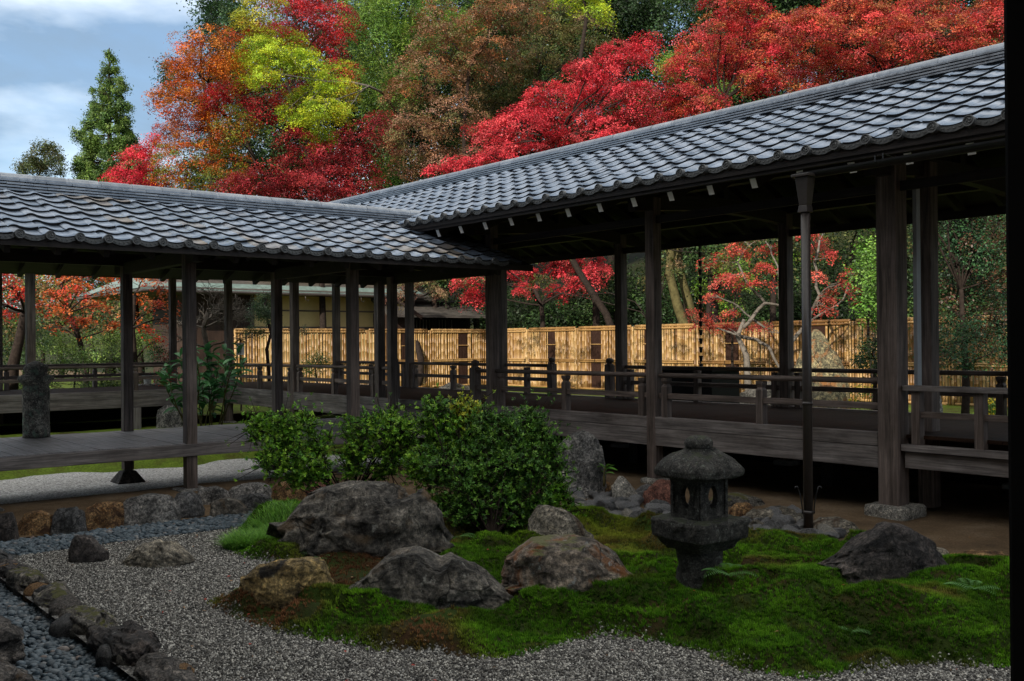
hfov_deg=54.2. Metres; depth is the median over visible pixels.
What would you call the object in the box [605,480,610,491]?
stone
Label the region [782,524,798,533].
grey stone
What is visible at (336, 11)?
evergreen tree
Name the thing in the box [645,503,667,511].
grey stone
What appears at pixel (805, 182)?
rain gutter
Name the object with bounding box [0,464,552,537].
earth path
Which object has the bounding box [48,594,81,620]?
kerb chip
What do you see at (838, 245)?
evergreen tree
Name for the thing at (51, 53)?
sky
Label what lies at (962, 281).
evergreen tree
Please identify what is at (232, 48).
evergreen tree
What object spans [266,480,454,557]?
rock
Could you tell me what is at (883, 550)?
rock
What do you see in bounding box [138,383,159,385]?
stone block
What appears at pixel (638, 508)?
grey stone
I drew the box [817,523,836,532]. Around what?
grey stone
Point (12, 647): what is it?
rock
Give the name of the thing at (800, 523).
grey stone
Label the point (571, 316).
evergreen shrub
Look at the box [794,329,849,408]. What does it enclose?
rock
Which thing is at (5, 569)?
kerb stone
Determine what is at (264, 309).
pine tree
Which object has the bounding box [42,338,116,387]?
azalea bush
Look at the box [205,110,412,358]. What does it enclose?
maple tree
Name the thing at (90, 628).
kerb chip
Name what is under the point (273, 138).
evergreen tree
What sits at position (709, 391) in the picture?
water box
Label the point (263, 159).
maple tree
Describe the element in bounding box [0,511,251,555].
pebbles
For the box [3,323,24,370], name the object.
green tree
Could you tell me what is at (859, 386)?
yellow flowers
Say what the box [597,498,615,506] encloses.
grey stone
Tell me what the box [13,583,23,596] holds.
kerb chip
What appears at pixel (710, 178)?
covered walkway
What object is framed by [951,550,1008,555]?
stone
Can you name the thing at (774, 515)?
grey stone
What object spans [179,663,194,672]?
kerb chip
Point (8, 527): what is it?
edging stone
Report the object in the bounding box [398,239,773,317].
maple tree
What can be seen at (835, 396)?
rock
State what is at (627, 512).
grey stone
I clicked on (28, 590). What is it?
kerb chip
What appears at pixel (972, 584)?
fern
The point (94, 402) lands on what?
covered walkway
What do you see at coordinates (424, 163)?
maple tree
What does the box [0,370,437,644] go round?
ground
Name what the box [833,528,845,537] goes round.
grey stone
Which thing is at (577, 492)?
grey stone
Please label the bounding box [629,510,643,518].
grey stone
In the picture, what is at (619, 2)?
evergreen tree
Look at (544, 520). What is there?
rock
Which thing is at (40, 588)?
kerb chip
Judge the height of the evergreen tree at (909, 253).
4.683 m
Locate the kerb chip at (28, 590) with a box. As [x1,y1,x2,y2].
[23,582,47,602]
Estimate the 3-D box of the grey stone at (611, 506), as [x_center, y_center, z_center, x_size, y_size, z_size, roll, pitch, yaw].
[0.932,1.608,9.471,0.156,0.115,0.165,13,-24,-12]
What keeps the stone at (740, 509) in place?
on the earth path at (960, 515)
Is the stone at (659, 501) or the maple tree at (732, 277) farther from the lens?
the maple tree at (732, 277)
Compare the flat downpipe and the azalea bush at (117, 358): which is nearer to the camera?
the flat downpipe
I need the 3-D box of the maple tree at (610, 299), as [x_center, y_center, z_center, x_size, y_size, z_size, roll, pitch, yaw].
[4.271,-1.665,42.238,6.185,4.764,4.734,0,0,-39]
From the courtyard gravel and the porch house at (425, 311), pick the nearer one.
the courtyard gravel
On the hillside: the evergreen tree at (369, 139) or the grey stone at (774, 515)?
the evergreen tree at (369, 139)
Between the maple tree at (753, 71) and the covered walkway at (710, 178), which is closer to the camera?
the covered walkway at (710, 178)
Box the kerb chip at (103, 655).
[95,644,116,669]
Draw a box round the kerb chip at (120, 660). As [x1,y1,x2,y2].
[116,655,129,665]
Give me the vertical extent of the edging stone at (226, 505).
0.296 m
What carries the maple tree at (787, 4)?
on the hillside
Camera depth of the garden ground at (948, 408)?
23.33 m
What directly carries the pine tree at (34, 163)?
on the ground at (89, 427)
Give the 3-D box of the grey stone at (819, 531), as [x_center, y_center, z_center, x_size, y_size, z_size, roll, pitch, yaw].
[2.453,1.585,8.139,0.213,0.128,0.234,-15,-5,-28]
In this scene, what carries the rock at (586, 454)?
on the earth path at (960, 515)
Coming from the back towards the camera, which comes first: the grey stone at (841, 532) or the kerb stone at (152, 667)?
the grey stone at (841, 532)
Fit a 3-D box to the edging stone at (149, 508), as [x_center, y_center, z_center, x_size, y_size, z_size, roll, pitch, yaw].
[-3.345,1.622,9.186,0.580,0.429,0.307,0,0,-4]
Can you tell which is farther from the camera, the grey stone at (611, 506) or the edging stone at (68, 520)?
the grey stone at (611, 506)
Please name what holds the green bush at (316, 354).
on the garden ground at (948, 408)
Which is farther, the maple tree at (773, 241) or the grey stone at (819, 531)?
the maple tree at (773, 241)
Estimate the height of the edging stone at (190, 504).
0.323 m
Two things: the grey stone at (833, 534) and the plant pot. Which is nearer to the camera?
the grey stone at (833, 534)
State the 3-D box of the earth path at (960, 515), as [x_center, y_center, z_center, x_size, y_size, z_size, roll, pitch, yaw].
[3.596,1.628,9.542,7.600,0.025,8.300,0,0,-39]
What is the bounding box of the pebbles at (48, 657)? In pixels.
[0,582,131,680]
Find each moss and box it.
[0,414,459,479]
[207,492,1009,679]
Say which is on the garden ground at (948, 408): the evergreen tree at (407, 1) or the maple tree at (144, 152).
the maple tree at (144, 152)
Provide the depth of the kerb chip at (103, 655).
5.11 m
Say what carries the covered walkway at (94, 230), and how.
on the courtyard gravel
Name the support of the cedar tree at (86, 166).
on the garden ground at (948, 408)
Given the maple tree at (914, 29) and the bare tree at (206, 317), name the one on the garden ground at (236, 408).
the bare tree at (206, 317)
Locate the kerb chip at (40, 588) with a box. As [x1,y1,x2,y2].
[32,584,52,598]
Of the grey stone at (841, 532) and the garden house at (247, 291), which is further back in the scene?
the garden house at (247, 291)
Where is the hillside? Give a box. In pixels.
[3,215,1006,403]
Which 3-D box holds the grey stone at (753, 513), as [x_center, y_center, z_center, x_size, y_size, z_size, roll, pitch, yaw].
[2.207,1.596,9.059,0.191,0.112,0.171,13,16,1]
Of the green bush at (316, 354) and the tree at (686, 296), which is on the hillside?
the tree at (686, 296)
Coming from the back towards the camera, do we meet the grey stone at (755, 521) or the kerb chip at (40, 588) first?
the grey stone at (755, 521)
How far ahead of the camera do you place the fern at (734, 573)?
5.84 m
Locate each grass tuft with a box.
[213,528,274,549]
[217,498,300,541]
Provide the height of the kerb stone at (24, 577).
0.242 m
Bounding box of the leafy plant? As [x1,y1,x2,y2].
[597,463,616,486]
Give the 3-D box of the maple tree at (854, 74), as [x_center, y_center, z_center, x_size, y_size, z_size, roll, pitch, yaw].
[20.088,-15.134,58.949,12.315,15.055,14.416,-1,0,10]
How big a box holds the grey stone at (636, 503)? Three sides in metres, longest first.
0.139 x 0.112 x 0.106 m
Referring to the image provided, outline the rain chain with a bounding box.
[698,246,702,365]
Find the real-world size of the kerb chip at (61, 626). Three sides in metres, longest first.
0.231 x 0.192 x 0.133 m
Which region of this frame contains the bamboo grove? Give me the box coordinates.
[331,0,490,192]
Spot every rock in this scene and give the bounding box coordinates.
[0,616,25,663]
[0,658,42,680]
[68,534,108,562]
[122,539,194,567]
[156,405,182,427]
[230,556,333,609]
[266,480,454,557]
[348,546,513,610]
[439,382,469,389]
[501,534,630,595]
[528,505,593,538]
[554,430,606,498]
[740,381,770,404]
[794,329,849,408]
[812,385,846,408]
[816,521,947,584]
[940,396,942,411]
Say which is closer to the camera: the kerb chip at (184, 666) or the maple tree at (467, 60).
the kerb chip at (184, 666)
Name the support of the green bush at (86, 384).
on the garden ground at (236, 408)
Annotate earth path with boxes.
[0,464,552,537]
[372,439,672,467]
[408,459,1008,554]
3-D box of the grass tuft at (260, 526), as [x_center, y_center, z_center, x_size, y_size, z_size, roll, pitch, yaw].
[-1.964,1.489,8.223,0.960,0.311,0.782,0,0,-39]
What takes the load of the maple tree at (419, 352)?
on the garden ground at (948, 408)
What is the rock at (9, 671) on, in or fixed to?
on the gutter floor
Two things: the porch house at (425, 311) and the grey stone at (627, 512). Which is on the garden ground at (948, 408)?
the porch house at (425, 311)
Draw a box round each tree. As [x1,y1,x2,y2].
[2,274,24,389]
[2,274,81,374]
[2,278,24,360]
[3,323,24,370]
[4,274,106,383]
[9,136,68,362]
[24,275,119,386]
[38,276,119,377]
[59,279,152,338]
[68,48,155,373]
[96,131,179,383]
[116,278,181,383]
[138,0,289,192]
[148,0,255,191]
[157,93,355,200]
[157,280,254,408]
[179,0,278,161]
[187,6,366,194]
[195,0,367,200]
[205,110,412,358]
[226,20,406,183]
[238,287,314,407]
[273,0,416,196]
[300,0,471,187]
[319,49,453,177]
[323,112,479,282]
[352,0,491,282]
[369,83,493,382]
[381,0,559,366]
[385,281,448,385]
[393,37,532,170]
[397,0,592,163]
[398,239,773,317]
[420,30,670,330]
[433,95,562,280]
[448,0,626,302]
[448,256,613,326]
[457,0,624,130]
[477,0,677,276]
[505,0,711,270]
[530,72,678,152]
[544,0,618,356]
[581,0,721,72]
[629,0,839,121]
[645,0,821,322]
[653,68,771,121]
[661,249,688,323]
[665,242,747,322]
[667,0,793,55]
[674,248,697,324]
[683,233,861,390]
[685,0,956,84]
[687,246,799,366]
[729,234,836,352]
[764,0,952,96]
[773,0,1003,95]
[793,225,911,358]
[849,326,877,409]
[855,257,941,324]
[863,222,964,309]
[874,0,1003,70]
[907,214,1006,413]
[907,216,1005,310]
[921,0,1001,45]
[958,215,1006,314]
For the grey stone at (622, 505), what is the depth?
9.37 m
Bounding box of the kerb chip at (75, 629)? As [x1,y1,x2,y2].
[69,624,103,641]
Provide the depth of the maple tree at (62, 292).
25.22 m
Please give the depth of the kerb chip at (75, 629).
5.59 m
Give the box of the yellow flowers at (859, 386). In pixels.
[847,384,872,409]
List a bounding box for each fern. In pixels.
[701,563,757,578]
[838,626,870,633]
[944,578,1000,595]
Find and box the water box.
[662,370,739,402]
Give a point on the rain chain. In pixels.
(700, 304)
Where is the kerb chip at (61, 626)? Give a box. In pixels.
[48,613,72,637]
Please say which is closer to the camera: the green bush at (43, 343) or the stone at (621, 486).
the stone at (621, 486)
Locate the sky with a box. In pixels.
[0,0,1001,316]
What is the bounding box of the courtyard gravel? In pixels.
[0,455,407,503]
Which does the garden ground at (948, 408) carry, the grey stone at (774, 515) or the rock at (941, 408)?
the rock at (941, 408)
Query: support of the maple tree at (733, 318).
on the garden ground at (948, 408)
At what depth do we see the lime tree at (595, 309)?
40.03 m
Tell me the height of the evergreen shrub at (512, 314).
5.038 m
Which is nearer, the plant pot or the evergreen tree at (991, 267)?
the plant pot
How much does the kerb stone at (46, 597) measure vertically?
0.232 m
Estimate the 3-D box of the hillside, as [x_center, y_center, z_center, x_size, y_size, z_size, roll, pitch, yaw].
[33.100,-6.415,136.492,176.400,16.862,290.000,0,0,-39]
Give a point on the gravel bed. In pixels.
(128, 669)
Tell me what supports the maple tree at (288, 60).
on the hillside
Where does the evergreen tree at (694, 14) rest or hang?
on the hillside
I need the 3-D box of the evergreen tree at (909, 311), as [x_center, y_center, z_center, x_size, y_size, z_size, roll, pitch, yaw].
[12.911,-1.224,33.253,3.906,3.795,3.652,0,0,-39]
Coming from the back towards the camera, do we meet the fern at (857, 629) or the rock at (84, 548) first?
the rock at (84, 548)
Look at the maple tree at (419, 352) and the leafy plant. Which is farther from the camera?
the maple tree at (419, 352)
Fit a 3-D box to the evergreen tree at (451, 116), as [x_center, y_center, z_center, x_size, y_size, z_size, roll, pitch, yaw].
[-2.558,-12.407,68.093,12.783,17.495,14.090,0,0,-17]
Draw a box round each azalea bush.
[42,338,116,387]
[94,339,141,385]
[225,392,429,500]
[386,383,580,538]
[514,464,586,519]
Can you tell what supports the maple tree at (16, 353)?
on the garden ground at (236, 408)
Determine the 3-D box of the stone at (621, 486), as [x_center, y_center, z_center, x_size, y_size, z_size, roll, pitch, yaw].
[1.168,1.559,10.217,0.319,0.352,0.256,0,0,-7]
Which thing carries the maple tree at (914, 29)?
on the hillside
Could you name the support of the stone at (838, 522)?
on the earth path at (960, 515)
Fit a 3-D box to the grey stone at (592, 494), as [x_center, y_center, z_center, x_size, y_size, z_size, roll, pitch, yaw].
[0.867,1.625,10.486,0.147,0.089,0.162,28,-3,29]
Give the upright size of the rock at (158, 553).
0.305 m
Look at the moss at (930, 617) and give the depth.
5.56 m
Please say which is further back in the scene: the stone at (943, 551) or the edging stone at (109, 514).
the edging stone at (109, 514)
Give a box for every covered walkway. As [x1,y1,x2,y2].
[0,172,532,511]
[0,272,225,428]
[182,42,1008,520]
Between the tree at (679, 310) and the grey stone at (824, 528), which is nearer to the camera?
the grey stone at (824, 528)
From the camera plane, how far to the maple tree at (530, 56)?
46.79 m
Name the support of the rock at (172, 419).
on the courtyard moss at (175, 462)
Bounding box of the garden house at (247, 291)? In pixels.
[76,278,426,383]
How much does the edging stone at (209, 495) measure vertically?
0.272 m
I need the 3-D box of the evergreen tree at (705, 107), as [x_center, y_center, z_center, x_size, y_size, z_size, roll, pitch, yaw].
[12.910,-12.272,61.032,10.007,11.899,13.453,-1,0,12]
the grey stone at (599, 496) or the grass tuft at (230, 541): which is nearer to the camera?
the grass tuft at (230, 541)
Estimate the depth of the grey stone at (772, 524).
8.41 m
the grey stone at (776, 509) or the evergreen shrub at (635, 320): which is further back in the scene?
the evergreen shrub at (635, 320)
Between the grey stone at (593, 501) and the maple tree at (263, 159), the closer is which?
the grey stone at (593, 501)
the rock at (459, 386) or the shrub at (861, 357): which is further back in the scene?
the rock at (459, 386)
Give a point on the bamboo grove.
(375, 17)
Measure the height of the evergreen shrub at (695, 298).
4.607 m
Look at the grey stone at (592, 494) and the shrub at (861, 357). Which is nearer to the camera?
the grey stone at (592, 494)
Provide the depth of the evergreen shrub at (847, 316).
31.06 m
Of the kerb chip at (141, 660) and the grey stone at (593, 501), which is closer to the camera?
the kerb chip at (141, 660)
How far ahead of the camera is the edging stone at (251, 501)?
9.80 m
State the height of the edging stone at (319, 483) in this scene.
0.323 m
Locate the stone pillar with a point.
(36, 379)
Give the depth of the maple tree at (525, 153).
61.06 m
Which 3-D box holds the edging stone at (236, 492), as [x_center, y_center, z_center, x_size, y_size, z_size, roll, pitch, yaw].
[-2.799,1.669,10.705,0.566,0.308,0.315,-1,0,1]
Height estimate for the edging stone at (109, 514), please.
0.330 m
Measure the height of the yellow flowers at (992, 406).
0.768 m
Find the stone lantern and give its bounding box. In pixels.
[651,435,749,589]
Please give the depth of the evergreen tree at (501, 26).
67.55 m
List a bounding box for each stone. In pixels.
[0,512,18,541]
[0,549,16,559]
[0,559,27,584]
[6,566,49,597]
[17,510,52,537]
[31,579,74,617]
[50,506,86,535]
[58,605,117,643]
[85,501,124,530]
[86,620,161,673]
[123,493,180,525]
[136,654,197,680]
[174,491,204,519]
[197,486,229,504]
[209,497,249,516]
[228,482,271,498]
[237,493,272,510]
[271,481,305,500]
[305,480,333,495]
[570,488,583,494]
[586,499,597,505]
[588,491,599,498]
[594,495,607,498]
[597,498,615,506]
[604,503,617,510]
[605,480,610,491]
[611,476,638,497]
[614,497,629,501]
[618,501,636,510]
[621,508,631,517]
[628,494,643,502]
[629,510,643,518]
[630,498,641,504]
[630,506,643,510]
[631,501,639,506]
[636,484,650,492]
[643,479,670,504]
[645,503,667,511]
[647,508,662,514]
[650,499,670,505]
[709,492,764,506]
[729,502,753,516]
[746,508,762,518]
[749,519,763,525]
[756,505,803,520]
[762,520,781,528]
[766,506,781,512]
[771,512,783,519]
[773,514,795,526]
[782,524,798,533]
[787,504,801,512]
[794,519,803,528]
[798,528,826,534]
[799,529,818,533]
[813,516,859,534]
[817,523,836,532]
[826,531,839,538]
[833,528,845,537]
[937,547,948,554]
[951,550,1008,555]
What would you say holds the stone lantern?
on the moss at (930, 617)
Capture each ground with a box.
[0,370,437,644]
[0,379,289,425]
[55,376,1007,415]
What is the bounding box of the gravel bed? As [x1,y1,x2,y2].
[0,531,1010,680]
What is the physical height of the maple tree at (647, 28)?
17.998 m
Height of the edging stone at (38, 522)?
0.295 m
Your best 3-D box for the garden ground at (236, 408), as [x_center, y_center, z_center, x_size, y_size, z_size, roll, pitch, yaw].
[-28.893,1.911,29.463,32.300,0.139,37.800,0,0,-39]
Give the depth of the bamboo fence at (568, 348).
30.08 m
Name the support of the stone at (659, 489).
on the earth path at (960, 515)
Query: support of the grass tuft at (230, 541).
on the moss at (930, 617)
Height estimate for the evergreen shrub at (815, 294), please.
4.103 m
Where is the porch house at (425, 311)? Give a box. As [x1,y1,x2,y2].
[371,282,485,380]
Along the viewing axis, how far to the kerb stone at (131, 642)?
5.14 m
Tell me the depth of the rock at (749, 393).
21.15 m
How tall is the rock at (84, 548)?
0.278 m
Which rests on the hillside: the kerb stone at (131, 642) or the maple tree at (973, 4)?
the maple tree at (973, 4)
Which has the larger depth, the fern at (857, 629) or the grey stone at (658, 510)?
the grey stone at (658, 510)
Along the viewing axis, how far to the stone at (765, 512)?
9.01 m
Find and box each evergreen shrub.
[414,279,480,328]
[460,277,574,336]
[510,293,605,341]
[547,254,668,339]
[611,262,683,345]
[628,246,737,322]
[721,263,819,357]
[745,240,867,325]
[796,273,911,353]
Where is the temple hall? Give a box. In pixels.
[1004,0,1023,680]
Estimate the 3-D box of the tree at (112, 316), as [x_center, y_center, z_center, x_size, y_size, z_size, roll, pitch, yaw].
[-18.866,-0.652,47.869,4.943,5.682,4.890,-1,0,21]
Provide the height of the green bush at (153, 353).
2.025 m
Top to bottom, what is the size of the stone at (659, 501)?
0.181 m
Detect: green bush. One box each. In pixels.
[3,321,60,373]
[3,371,177,389]
[24,323,162,385]
[139,338,181,386]
[301,344,330,413]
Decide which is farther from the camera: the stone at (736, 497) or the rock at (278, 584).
the stone at (736, 497)
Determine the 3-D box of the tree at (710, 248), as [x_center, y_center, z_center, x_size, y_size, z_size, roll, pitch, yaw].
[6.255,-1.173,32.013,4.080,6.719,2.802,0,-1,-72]
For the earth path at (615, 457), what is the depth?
14.46 m
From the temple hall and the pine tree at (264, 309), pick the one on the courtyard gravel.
the temple hall
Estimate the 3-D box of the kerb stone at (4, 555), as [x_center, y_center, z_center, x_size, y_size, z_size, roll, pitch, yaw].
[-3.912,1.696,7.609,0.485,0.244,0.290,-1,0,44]
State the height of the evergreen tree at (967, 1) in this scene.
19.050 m
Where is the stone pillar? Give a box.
[17,361,53,437]
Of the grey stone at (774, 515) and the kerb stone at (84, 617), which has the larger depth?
the grey stone at (774, 515)
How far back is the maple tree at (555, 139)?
32.70 m
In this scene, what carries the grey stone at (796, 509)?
on the earth path at (960, 515)
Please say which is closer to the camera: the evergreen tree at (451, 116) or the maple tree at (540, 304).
the maple tree at (540, 304)
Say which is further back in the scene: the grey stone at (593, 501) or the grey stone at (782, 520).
the grey stone at (593, 501)
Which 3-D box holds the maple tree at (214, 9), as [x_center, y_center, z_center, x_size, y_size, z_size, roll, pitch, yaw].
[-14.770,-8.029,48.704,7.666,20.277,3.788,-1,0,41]
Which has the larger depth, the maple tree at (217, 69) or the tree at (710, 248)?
the maple tree at (217, 69)
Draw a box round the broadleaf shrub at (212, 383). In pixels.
[155,340,253,425]
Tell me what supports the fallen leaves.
on the moss at (930, 617)
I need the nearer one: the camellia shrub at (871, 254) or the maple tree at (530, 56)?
the camellia shrub at (871, 254)
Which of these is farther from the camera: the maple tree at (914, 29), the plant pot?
the maple tree at (914, 29)
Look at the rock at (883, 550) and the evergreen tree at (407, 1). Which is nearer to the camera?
the rock at (883, 550)
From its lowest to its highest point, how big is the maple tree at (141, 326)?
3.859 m
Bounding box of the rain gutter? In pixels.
[791,138,1004,527]
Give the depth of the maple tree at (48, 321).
46.78 m
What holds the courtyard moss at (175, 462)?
on the ground at (89, 427)
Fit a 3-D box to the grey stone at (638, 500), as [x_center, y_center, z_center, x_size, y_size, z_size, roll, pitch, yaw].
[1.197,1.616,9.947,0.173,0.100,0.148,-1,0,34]
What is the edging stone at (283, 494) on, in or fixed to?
on the gutter path
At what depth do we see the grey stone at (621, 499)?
9.86 m
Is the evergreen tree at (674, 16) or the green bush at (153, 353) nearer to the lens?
the green bush at (153, 353)
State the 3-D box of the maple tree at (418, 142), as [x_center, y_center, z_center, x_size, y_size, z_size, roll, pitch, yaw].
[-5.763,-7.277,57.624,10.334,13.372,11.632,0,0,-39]
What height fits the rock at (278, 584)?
0.391 m
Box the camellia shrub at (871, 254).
[841,230,876,409]
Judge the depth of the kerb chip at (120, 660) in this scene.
5.03 m
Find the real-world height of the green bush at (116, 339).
2.799 m
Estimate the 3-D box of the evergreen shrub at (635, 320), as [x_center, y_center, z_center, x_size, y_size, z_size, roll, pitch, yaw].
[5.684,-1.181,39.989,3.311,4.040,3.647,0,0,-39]
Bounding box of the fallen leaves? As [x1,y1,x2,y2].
[72,502,990,680]
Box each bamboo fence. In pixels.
[234,328,484,387]
[484,315,1007,407]
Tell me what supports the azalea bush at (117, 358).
on the garden ground at (236, 408)
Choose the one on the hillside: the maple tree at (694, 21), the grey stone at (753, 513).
the maple tree at (694, 21)
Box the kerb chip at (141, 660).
[131,652,166,680]
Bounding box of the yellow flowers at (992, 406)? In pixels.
[988,398,995,414]
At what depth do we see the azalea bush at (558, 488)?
8.63 m
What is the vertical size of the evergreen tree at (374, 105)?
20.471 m
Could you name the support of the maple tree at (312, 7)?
on the garden ground at (948, 408)
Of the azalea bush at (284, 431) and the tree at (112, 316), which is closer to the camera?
the azalea bush at (284, 431)
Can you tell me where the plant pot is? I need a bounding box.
[143,375,152,383]
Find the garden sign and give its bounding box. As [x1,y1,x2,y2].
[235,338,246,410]
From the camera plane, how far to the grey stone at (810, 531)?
8.03 m
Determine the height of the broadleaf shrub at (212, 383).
1.702 m
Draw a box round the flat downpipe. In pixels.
[912,189,921,384]
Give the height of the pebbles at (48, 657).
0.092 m
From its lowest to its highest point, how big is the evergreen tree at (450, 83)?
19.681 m
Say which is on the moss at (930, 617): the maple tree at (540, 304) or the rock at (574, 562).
the rock at (574, 562)
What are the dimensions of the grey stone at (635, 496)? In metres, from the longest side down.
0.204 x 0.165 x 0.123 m
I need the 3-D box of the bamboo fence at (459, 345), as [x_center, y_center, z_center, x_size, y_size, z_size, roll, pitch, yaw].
[-4.903,0.716,34.570,9.920,2.258,0.229,0,0,-39]
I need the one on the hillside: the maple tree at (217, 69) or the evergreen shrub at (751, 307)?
the evergreen shrub at (751, 307)
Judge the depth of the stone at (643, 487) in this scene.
10.77 m
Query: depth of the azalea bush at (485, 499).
8.54 m
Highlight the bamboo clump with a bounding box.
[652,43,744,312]
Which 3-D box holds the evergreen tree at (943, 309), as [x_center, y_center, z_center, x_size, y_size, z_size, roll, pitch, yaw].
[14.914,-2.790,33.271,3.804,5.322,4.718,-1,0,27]
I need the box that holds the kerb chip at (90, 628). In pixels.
[86,625,102,639]
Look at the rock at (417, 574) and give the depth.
5.88 m

